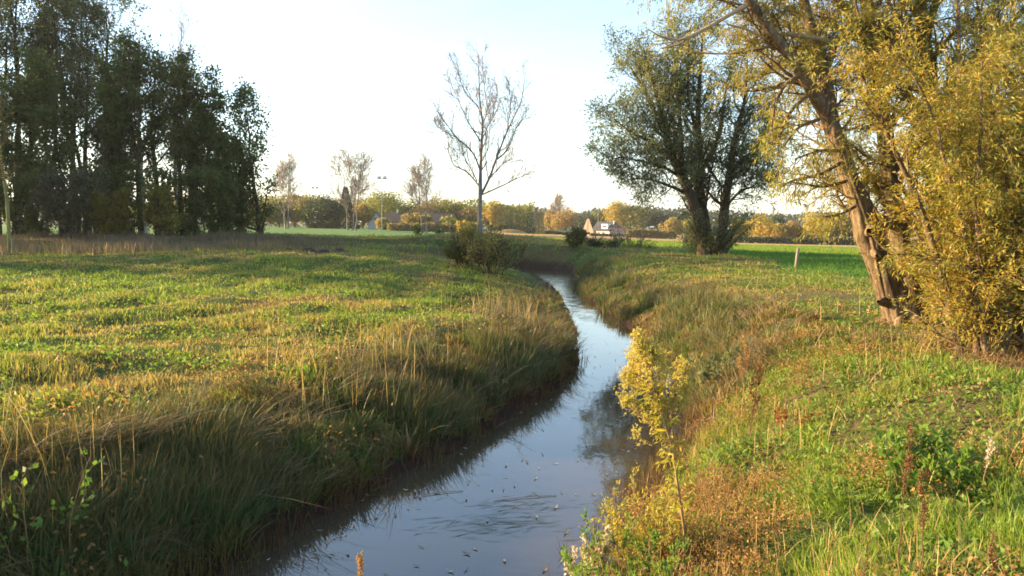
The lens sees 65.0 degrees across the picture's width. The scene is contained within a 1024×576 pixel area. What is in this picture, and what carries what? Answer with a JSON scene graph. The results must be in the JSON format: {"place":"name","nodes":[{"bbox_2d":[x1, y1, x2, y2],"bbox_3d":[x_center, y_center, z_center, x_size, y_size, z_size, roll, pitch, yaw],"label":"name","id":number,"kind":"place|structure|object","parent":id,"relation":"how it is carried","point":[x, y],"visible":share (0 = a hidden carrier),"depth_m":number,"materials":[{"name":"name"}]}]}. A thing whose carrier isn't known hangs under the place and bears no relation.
{"place":"outdoors","nodes":[
{"label":"outdoors","id":0,"kind":"place"},
{"bbox_2d":[220,266,696,575],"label":"water","id":1,"kind":"structure","parent":0,"point":[589,410],"depth_m":9.04,"materials":[{"name":"blue liquid"}]},
{"bbox_2d":[400,313,694,541],"bbox_3d":[2.180,1.648,17.855,3.400,0.003,20.963,1,4,9],"label":"water weed","id":2,"kind":"object","parent":1,"relation":"on","point":[514,505],"visible":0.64,"depth_m":8.20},
{"bbox_2d":[0,221,1023,575],"bbox_3d":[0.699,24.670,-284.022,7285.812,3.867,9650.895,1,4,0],"label":"ground","id":3,"kind":"structure","parent":0,"point":[544,257],"depth_m":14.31,"materials":[{"name":"plant"}]},
{"bbox_2d":[0,88,24,253],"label":"sapling tree","id":4,"kind":"object","parent":3,"relation":"on","point":[3,177],"visible":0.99,"depth_m":45.21,"materials":[{"name":"green plant"}]},
{"bbox_2d":[0,0,30,234],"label":"broadleaf tree","id":5,"kind":"object","parent":3,"relation":"on","point":[2,50],"visible":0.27,"depth_m":65.57,"materials":[{"name":"green plant"}]},
{"bbox_2d":[0,158,44,234],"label":"bush","id":6,"kind":"object","parent":3,"relation":"on","point":[20,187],"visible":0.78,"depth_m":56.50,"materials":[{"name":"green plant"}]},
{"bbox_2d":[0,70,47,235],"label":"broadleaf tree","id":7,"kind":"object","parent":3,"relation":"on","point":[13,120],"visible":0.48,"depth_m":59.09,"materials":[{"name":"green plant"}]},
{"bbox_2d":[0,0,67,235],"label":"broadleaf tree","id":8,"kind":"object","parent":3,"relation":"on","point":[9,10],"visible":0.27,"depth_m":64.72,"materials":[{"name":"green plant"}]},
{"bbox_2d":[12,153,62,235],"bbox_3d":[-34.073,-6.206,57.926,3.240,6.874,4.475,-3,6,-37],"label":"bush","id":9,"kind":"object","parent":3,"relation":"on","point":[33,226],"visible":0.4,"depth_m":57.43,"materials":[{"name":"green plant"}]},
{"bbox_2d":[0,53,86,236],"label":"broadleaf tree","id":10,"kind":"object","parent":3,"relation":"on","point":[31,145],"visible":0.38,"depth_m":59.65,"materials":[{"name":"green plant"}]},
{"bbox_2d":[0,447,104,569],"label":"bramble","id":11,"kind":"object","parent":3,"relation":"on","point":[24,482],"visible":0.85,"depth_m":6.11,"materials":[{"name":"green plant"}]},
{"bbox_2d":[25,155,110,237],"bbox_3d":[-30.007,-5.993,54.408,5.513,5.969,4.059,-1,5,-23],"label":"bush","id":12,"kind":"object","parent":3,"relation":"on","point":[81,180],"visible":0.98,"depth_m":54.26,"materials":[{"name":"green plant"}]},
{"bbox_2d":[0,0,135,233],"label":"broadleaf tree","id":13,"kind":"object","parent":3,"relation":"on","point":[49,15],"visible":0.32,"depth_m":65.89,"materials":[{"name":"green plant"}]},
{"bbox_2d":[21,0,125,234],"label":"broadleaf tree","id":14,"kind":"object","parent":3,"relation":"on","point":[74,23],"visible":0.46,"depth_m":65.95,"materials":[{"name":"green plant"}]},
{"bbox_2d":[10,45,143,236],"bbox_3d":[-32.643,-9.667,60.521,9.360,16.554,5.846,-3,6,-39],"label":"broadleaf tree","id":15,"kind":"object","parent":3,"relation":"on","point":[47,121],"visible":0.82,"depth_m":59.94,"materials":[{"name":"green plant"}]},
{"bbox_2d":[0,0,174,235],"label":"broadleaf tree","id":16,"kind":"object","parent":3,"relation":"on","point":[89,51],"visible":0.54,"depth_m":65.47,"materials":[{"name":"green plant"}]},
{"bbox_2d":[72,156,114,233],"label":"bush","id":17,"kind":"object","parent":3,"relation":"on","point":[93,187],"visible":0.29,"depth_m":57.29,"materials":[{"name":"green plant"}]},
{"bbox_2d":[86,183,136,236],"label":"bush","id":18,"kind":"object","parent":3,"relation":"on","point":[114,217],"visible":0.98,"depth_m":55.22,"materials":[{"name":"green plant"}]},
{"bbox_2d":[83,89,143,212],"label":"broadleaf tree","id":19,"kind":"object","parent":3,"relation":"on","point":[121,157],"visible":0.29,"depth_m":62.08,"materials":[{"name":"green plant"}]},
{"bbox_2d":[82,48,144,231],"bbox_3d":[-31.263,-10.140,63.102,4.617,17.100,5.210,-3,6,-38],"label":"broadleaf tree","id":20,"kind":"object","parent":3,"relation":"on","point":[98,145],"visible":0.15,"depth_m":62.03,"materials":[{"name":"green plant"}]},
{"bbox_2d":[102,151,147,235],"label":"bush","id":21,"kind":"object","parent":3,"relation":"on","point":[117,176],"visible":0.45,"depth_m":59.73,"materials":[{"name":"green plant"}]},
{"bbox_2d":[90,24,169,234],"bbox_3d":[-29.662,-10.868,62.929,5.640,18.716,5.831,3,5,28],"label":"broadleaf tree","id":22,"kind":"object","parent":3,"relation":"on","point":[129,50],"visible":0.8,"depth_m":61.96,"materials":[{"name":"green plant"}]},
{"bbox_2d":[97,26,189,235],"bbox_3d":[-28.220,-11.047,63.372,6.584,18.721,5.656,1,4,0],"label":"broadleaf tree","id":23,"kind":"object","parent":3,"relation":"on","point":[155,68],"visible":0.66,"depth_m":62.91,"materials":[{"name":"green plant"}]},
{"bbox_2d":[118,10,169,233],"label":"tree","id":24,"kind":"object","parent":3,"relation":"on","point":[146,226],"visible":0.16,"depth_m":90.51,"materials":[{"name":"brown plant"}]},
{"bbox_2d":[137,177,186,237],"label":"bush","id":25,"kind":"object","parent":3,"relation":"on","point":[153,213],"visible":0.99,"depth_m":55.47,"materials":[{"name":"green plant"}]},
{"bbox_2d":[134,148,201,235],"bbox_3d":[-25.464,-6.388,59.738,3.397,8.047,5.523,3,5,24],"label":"bush","id":26,"kind":"object","parent":3,"relation":"on","point":[160,172],"visible":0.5,"depth_m":58.69,"materials":[{"name":"green plant"}]},
{"bbox_2d":[148,39,210,235],"bbox_3d":[-26.175,-10.376,62.746,5.501,17.837,6.474,1,4,0],"label":"broadleaf tree","id":27,"kind":"object","parent":3,"relation":"on","point":[167,92],"visible":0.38,"depth_m":61.91,"materials":[{"name":"green plant"}]},
{"bbox_2d":[154,1,210,231],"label":"bare tree","id":28,"kind":"object","parent":3,"relation":"on","point":[181,27],"visible":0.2,"depth_m":90.85,"materials":[{"name":"green plant"}]},
{"bbox_2d":[0,228,369,255],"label":"heath grass","id":29,"kind":"structure","parent":3,"relation":"on","point":[95,243],"depth_m":51.48,"materials":[{"name":"plant"}]},
{"bbox_2d":[157,52,219,235],"bbox_3d":[-24.484,-9.525,60.758,4.855,16.398,5.923,1,4,0],"label":"broadleaf tree","id":30,"kind":"object","parent":3,"relation":"on","point":[176,134],"visible":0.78,"depth_m":60.19,"materials":[{"name":"green plant"}]},
{"bbox_2d":[173,161,226,236],"bbox_3d":[-22.621,-6.213,58.533,3.880,6.647,3.548,1,4,0],"label":"bush","id":31,"kind":"object","parent":3,"relation":"on","point":[202,197],"visible":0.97,"depth_m":58.05,"materials":[{"name":"green plant"}]},
{"bbox_2d":[175,59,237,230],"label":"broadleaf tree","id":32,"kind":"object","parent":3,"relation":"on","point":[216,106],"visible":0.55,"depth_m":60.47,"materials":[{"name":"green plant"}]},
{"bbox_2d":[202,115,250,232],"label":"broadleaf tree","id":33,"kind":"object","parent":3,"relation":"on","point":[227,162],"visible":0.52,"depth_m":60.74,"materials":[{"name":"green plant"}]},
{"bbox_2d":[206,166,247,236],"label":"bush","id":34,"kind":"object","parent":3,"relation":"on","point":[224,212],"visible":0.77,"depth_m":59.32,"materials":[{"name":"green plant"}]},
{"bbox_2d":[203,75,280,234],"bbox_3d":[-20.898,-9.065,63.074,5.982,15.174,5.186,1,4,0],"label":"leaning tree","id":35,"kind":"object","parent":3,"relation":"on","point":[244,92],"visible":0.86,"depth_m":62.63,"materials":[{"name":"green plant"}]},
{"bbox_2d":[230,183,259,234],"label":"bush","id":36,"kind":"object","parent":3,"relation":"on","point":[241,221],"visible":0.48,"depth_m":60.49,"materials":[{"name":"green plant"}]},
{"bbox_2d":[262,196,293,227],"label":"broadleaf tree","id":37,"kind":"object","parent":3,"relation":"on","point":[280,213],"visible":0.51,"depth_m":225.88,"materials":[{"name":"green plant"}]},
{"bbox_2d":[257,147,314,228],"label":"bare tree","id":38,"kind":"object","parent":3,"relation":"on","point":[289,168],"visible":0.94,"depth_m":148.75,"materials":[{"name":"brown plant"}]},
{"bbox_2d":[290,197,317,227],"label":"broadleaf tree","id":39,"kind":"object","parent":3,"relation":"on","point":[299,208],"visible":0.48,"depth_m":223.35,"materials":[{"name":"green plant"}]},
{"bbox_2d":[301,193,344,222],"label":"broadleaf tree","id":40,"kind":"object","parent":3,"relation":"on","point":[326,209],"visible":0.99,"depth_m":220.57,"materials":[{"name":"green plant"}]},
{"bbox_2d":[130,193,535,233],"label":"tree belt","id":41,"kind":"object","parent":3,"relation":"on","point":[508,208],"visible":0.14,"depth_m":306.03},
{"bbox_2d":[333,186,360,228],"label":"spruce tree","id":42,"kind":"object","parent":3,"relation":"on","point":[341,219],"visible":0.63,"depth_m":223.95,"materials":[{"name":"green plant"}]},
{"bbox_2d":[324,145,383,230],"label":"bare tree","id":43,"kind":"object","parent":3,"relation":"on","point":[356,182],"visible":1,"depth_m":148.04,"materials":[{"name":"brown plant"}]},
{"bbox_2d":[348,202,376,228],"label":"broadleaf tree","id":44,"kind":"object","parent":3,"relation":"on","point":[364,213],"visible":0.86,"depth_m":233.55,"materials":[{"name":"yellow plant"}]},
{"bbox_2d":[0,255,760,575],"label":"bank rushes","id":45,"kind":"object","parent":3,"relation":"on","point":[207,496],"visible":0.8,"depth_m":7.97,"materials":[{"name":"plant"}]},
{"bbox_2d":[354,191,409,217],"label":"broadleaf tree","id":46,"kind":"object","parent":3,"relation":"on","point":[382,206],"visible":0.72,"depth_m":256.80,"materials":[{"name":"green plant"}]},
{"bbox_2d":[70,272,715,575],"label":"water margin shoots","id":47,"kind":"object","parent":3,"relation":"on","point":[359,494],"visible":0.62,"depth_m":8.95,"materials":[{"name":"plant"}]},
{"bbox_2d":[400,211,432,223],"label":"broadleaf tree","id":48,"kind":"object","parent":3,"relation":"on","point":[412,218],"visible":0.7,"depth_m":211.54,"materials":[{"name":"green plant"}]},
{"bbox_2d":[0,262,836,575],"bbox_3d":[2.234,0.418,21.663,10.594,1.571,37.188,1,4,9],"label":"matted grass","id":49,"kind":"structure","parent":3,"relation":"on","point":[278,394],"depth_m":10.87,"materials":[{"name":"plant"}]},
{"bbox_2d":[384,209,454,229],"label":"long house","id":50,"kind":"structure","parent":3,"relation":"on","point":[396,217],"depth_m":245.26,"materials":[{"name":"brown brick"}]},
{"bbox_2d":[386,221,456,231],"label":"hedge","id":51,"kind":"object","parent":3,"relation":"on","point":[404,226],"visible":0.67,"depth_m":188.89,"materials":[{"name":"green plant"}]},
{"bbox_2d":[397,148,446,232],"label":"bare tree","id":52,"kind":"object","parent":3,"relation":"on","point":[417,178],"visible":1,"depth_m":149.24,"materials":[{"name":"brown plant"}]},
{"bbox_2d":[426,196,461,218],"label":"broadleaf tree","id":53,"kind":"object","parent":3,"relation":"on","point":[445,208],"visible":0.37,"depth_m":263.26,"materials":[{"name":"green plant"}]},
{"bbox_2d":[0,272,896,575],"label":"bank tussocks","id":54,"kind":"object","parent":3,"relation":"on","point":[364,426],"visible":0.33,"depth_m":10.13,"materials":[{"name":"plant"}]},
{"bbox_2d":[439,237,480,266],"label":"bush","id":55,"kind":"object","parent":3,"relation":"on","point":[453,251],"visible":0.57,"depth_m":39.60,"materials":[{"name":"green plant"}]},
{"bbox_2d":[2,202,919,233],"bbox_3d":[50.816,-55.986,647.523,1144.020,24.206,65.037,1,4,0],"label":"distant wood","id":56,"kind":"object","parent":3,"relation":"on","point":[790,217],"visible":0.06,"depth_m":628.75,"materials":[{"name":"green plant"}]},
{"bbox_2d":[75,234,849,571],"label":"bank grass","id":57,"kind":"structure","parent":3,"relation":"on","point":[513,392],"depth_m":15.89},
{"bbox_2d":[457,205,477,222],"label":"broadleaf tree","id":58,"kind":"object","parent":3,"relation":"on","point":[466,214],"visible":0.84,"depth_m":259.54,"materials":[{"name":"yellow plant"}]},
{"bbox_2d":[444,216,502,267],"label":"bush","id":59,"kind":"object","parent":3,"relation":"on","point":[471,231],"visible":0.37,"depth_m":40.59,"materials":[{"name":"green plant"}]},
{"bbox_2d":[420,38,538,234],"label":"bare tree","id":60,"kind":"object","parent":3,"relation":"on","point":[479,164],"visible":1,"depth_m":69.06,"materials":[{"name":"brown plant"}]},
{"bbox_2d":[444,227,531,275],"bbox_3d":[-1.181,-1.773,39.205,4.369,2.692,4.154,1,4,0],"label":"bush","id":61,"kind":"object","parent":3,"relation":"on","point":[491,246],"visible":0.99,"depth_m":38.66,"materials":[{"name":"green plant"}]},
{"bbox_2d":[482,199,506,228],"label":"broadleaf tree","id":62,"kind":"object","parent":3,"relation":"on","point":[495,210],"visible":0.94,"depth_m":296.60,"materials":[{"name":"yellow plant"}]},
{"bbox_2d":[0,281,1023,575],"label":"leafy bush","id":63,"kind":"object","parent":3,"relation":"on","point":[680,459],"visible":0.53,"depth_m":7.73,"materials":[{"name":"plant"}]},
{"bbox_2d":[0,277,1023,575],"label":"seed stalks","id":64,"kind":"object","parent":3,"relation":"on","point":[2,429],"visible":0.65,"depth_m":10.05,"materials":[{"name":"plant"}]},
{"bbox_2d":[0,255,1023,575],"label":"broadleaf herbs","id":65,"kind":"object","parent":3,"relation":"on","point":[930,537],"visible":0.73,"depth_m":9.15,"materials":[{"name":"green plant"}]},
{"bbox_2d":[550,208,581,232],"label":"broadleaf tree","id":66,"kind":"object","parent":3,"relation":"on","point":[561,220],"visible":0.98,"depth_m":376.58,"materials":[{"name":"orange plant"}]},
{"bbox_2d":[562,225,592,247],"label":"bush","id":67,"kind":"object","parent":3,"relation":"on","point":[576,237],"visible":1,"depth_m":57.56,"materials":[{"name":"green plant"}]},
{"bbox_2d":[564,526,617,575],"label":"fluffy willowherb","id":68,"kind":"object","parent":3,"relation":"on","point":[605,558],"visible":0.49,"depth_m":6.10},
{"bbox_2d":[584,234,620,247],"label":"bush","id":69,"kind":"object","parent":3,"relation":"on","point":[594,243],"visible":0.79,"depth_m":59.52,"materials":[{"name":"green plant"}]},
{"bbox_2d":[583,219,625,235],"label":"farmhouse","id":70,"kind":"object","parent":3,"relation":"on","point":[603,227],"visible":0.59,"depth_m":332.10,"materials":[{"name":"paint"}]},
{"bbox_2d":[601,199,635,226],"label":"broadleaf tree","id":71,"kind":"object","parent":3,"relation":"on","point":[616,210],"visible":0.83,"depth_m":358.10,"materials":[{"name":"yellow plant"}]},
{"bbox_2d":[603,224,657,248],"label":"bush","id":72,"kind":"object","parent":3,"relation":"on","point":[630,242],"visible":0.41,"depth_m":60.60,"materials":[{"name":"green plant"}]},
{"bbox_2d":[614,205,649,230],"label":"broadleaf tree","id":73,"kind":"object","parent":3,"relation":"on","point":[633,221],"visible":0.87,"depth_m":356.51,"materials":[{"name":"green plant"}]},
{"bbox_2d":[559,506,706,575],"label":"leafy bush","id":74,"kind":"object","parent":3,"relation":"on","point":[577,571],"visible":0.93,"depth_m":5.89,"materials":[{"name":"green plant"}]},
{"bbox_2d":[590,462,682,574],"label":"leafy bush","id":75,"kind":"object","parent":3,"relation":"on","point":[620,530],"visible":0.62,"depth_m":6.45,"materials":[{"name":"yellow plant"}]},
{"bbox_2d":[626,228,676,238],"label":"hedge","id":76,"kind":"object","parent":3,"relation":"on","point":[664,234],"visible":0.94,"depth_m":316.67,"materials":[{"name":"green plant"}]},
{"bbox_2d":[643,208,666,229],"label":"broadleaf tree","id":77,"kind":"object","parent":3,"relation":"on","point":[653,221],"visible":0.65,"depth_m":375.44,"materials":[{"name":"green plant"}]},
{"bbox_2d":[613,328,715,572],"bbox_3d":[1.145,1.285,6.256,0.782,2.000,0.602,5,6,43],"label":"sapling","id":78,"kind":"object","parent":3,"relation":"on","point":[649,355],"visible":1,"depth_m":6.20,"materials":[{"name":"yellow plant"}]},
{"bbox_2d":[627,497,712,565],"bbox_3d":[1.280,1.977,6.622,0.674,0.668,0.518,1,4,0],"label":"withered weed","id":79,"kind":"object","parent":3,"relation":"on","point":[689,535],"visible":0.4,"depth_m":6.54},
{"bbox_2d":[658,216,684,237],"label":"broadleaf tree","id":80,"kind":"object","parent":3,"relation":"on","point":[672,222],"visible":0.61,"depth_m":327.42,"materials":[{"name":"yellow plant"}]},
{"bbox_2d":[637,539,710,575],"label":"withered weed","id":81,"kind":"object","parent":3,"relation":"on","point":[687,572],"visible":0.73,"depth_m":5.67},
{"bbox_2d":[660,499,724,547],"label":"withered weed","id":82,"kind":"object","parent":3,"relation":"on","point":[697,516],"visible":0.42,"depth_m":6.73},
{"bbox_2d":[577,0,812,255],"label":"willow tree","id":83,"kind":"object","parent":3,"relation":"on","point":[699,152],"visible":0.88,"depth_m":43.31,"materials":[{"name":"green plant"}]},
{"bbox_2d":[680,452,731,495],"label":"withered weed","id":84,"kind":"object","parent":3,"relation":"on","point":[724,474],"visible":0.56,"depth_m":8.13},
{"bbox_2d":[687,349,735,393],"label":"weed","id":85,"kind":"object","parent":3,"relation":"on","point":[705,374],"visible":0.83,"depth_m":13.30,"materials":[{"name":"green plant"}]},
{"bbox_2d":[693,461,752,521],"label":"withered weed","id":86,"kind":"object","parent":3,"relation":"on","point":[709,493],"visible":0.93,"depth_m":7.07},
{"bbox_2d":[543,237,917,254],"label":"field crop","id":87,"kind":"object","parent":3,"relation":"on","point":[810,250],"visible":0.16,"depth_m":97.89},
{"bbox_2d":[542,237,930,282],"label":"field crop","id":88,"kind":"object","parent":3,"relation":"on","point":[809,259],"visible":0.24,"depth_m":41.98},
{"bbox_2d":[715,457,771,501],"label":"withered weed","id":89,"kind":"object","parent":3,"relation":"on","point":[749,485],"visible":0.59,"depth_m":7.77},
{"bbox_2d":[735,335,752,416],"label":"dock plant","id":90,"kind":"object","parent":3,"relation":"on","point":[746,351],"visible":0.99,"depth_m":10.47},
{"bbox_2d":[749,360,763,436],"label":"dock plant","id":91,"kind":"object","parent":3,"relation":"on","point":[757,384],"visible":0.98,"depth_m":9.32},
{"bbox_2d":[745,212,774,236],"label":"broadleaf tree","id":92,"kind":"object","parent":3,"relation":"on","point":[757,231],"visible":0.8,"depth_m":237.81,"materials":[{"name":"yellow plant"}]},
{"bbox_2d":[762,222,788,241],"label":"broadleaf tree","id":93,"kind":"object","parent":3,"relation":"on","point":[771,230],"visible":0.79,"depth_m":233.55,"materials":[{"name":"yellow plant"}]},
{"bbox_2d":[560,287,1023,575],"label":"dead straw","id":94,"kind":"object","parent":3,"relation":"on","point":[861,557],"visible":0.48,"depth_m":6.30,"materials":[{"name":"plant"}]},
{"bbox_2d":[782,221,802,238],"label":"broadleaf tree","id":95,"kind":"object","parent":3,"relation":"on","point":[792,228],"visible":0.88,"depth_m":234.03,"materials":[{"name":"green plant"}]},
{"bbox_2d":[578,306,1023,575],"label":"withered undergrowth","id":96,"kind":"object","parent":3,"relation":"on","point":[737,556],"visible":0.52,"depth_m":7.09,"materials":[{"name":"plant"}]},
{"bbox_2d":[798,210,828,243],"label":"broadleaf tree","id":97,"kind":"object","parent":3,"relation":"on","point":[814,233],"visible":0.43,"depth_m":230.77,"materials":[{"name":"yellow plant"}]},
{"bbox_2d":[624,0,1023,327],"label":"willow tree","id":98,"kind":"object","parent":3,"relation":"on","point":[852,186],"visible":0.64,"depth_m":14.95,"materials":[{"name":"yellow plant"}]},
{"bbox_2d":[734,236,920,246],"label":"hedge","id":99,"kind":"object","parent":3,"relation":"on","point":[786,240],"visible":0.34,"depth_m":225.17,"materials":[{"name":"green plant"}]},
{"bbox_2d":[815,211,852,238],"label":"broadleaf tree","id":100,"kind":"object","parent":3,"relation":"on","point":[849,222],"visible":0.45,"depth_m":225.59,"materials":[{"name":"yellow plant"}]},
{"bbox_2d":[681,302,1023,458],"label":"leaf litter","id":101,"kind":"object","parent":3,"relation":"on","point":[896,349],"visible":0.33,"depth_m":12.26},
{"bbox_2d":[782,0,1023,360],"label":"willow shrub","id":102,"kind":"object","parent":3,"relation":"on","point":[987,296],"visible":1,"depth_m":11.03,"materials":[{"name":"yellow plant"}]},
{"bbox_2d":[897,418,918,574],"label":"dock plant","id":103,"kind":"object","parent":3,"relation":"on","point":[907,459],"visible":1,"depth_m":4.78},
{"bbox_2d":[913,467,932,575],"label":"dock plant","id":104,"kind":"object","parent":3,"relation":"on","point":[924,502],"visible":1,"depth_m":4.61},
{"bbox_2d":[875,422,984,493],"bbox_3d":[3.391,1.445,6.764,0.834,0.580,0.898,1,4,0],"label":"nettle clump","id":105,"kind":"object","parent":3,"relation":"on","point":[945,455],"visible":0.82,"depth_m":6.71,"materials":[{"name":"green plant"}]},
{"bbox_2d":[839,315,1023,374],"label":"dry brush","id":106,"kind":"object","parent":3,"relation":"on","point":[925,343],"visible":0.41,"depth_m":12.22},
{"bbox_2d":[902,0,1023,314],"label":"willow shrub","id":107,"kind":"object","parent":3,"relation":"on","point":[981,34],"visible":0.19,"depth_m":14.09,"materials":[{"name":"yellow plant"}]},
{"bbox_2d":[0,0,1023,228],"label":"sky","id":108,"kind":"structure","parent":0,"point":[362,74],"materials":[{"name":"white"}]},
{"bbox_2d":[597,268,1023,575],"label":"lush grass","id":109,"kind":"structure","parent":0,"point":[1009,529],"depth_m":7.08,"materials":[{"name":"plant"}]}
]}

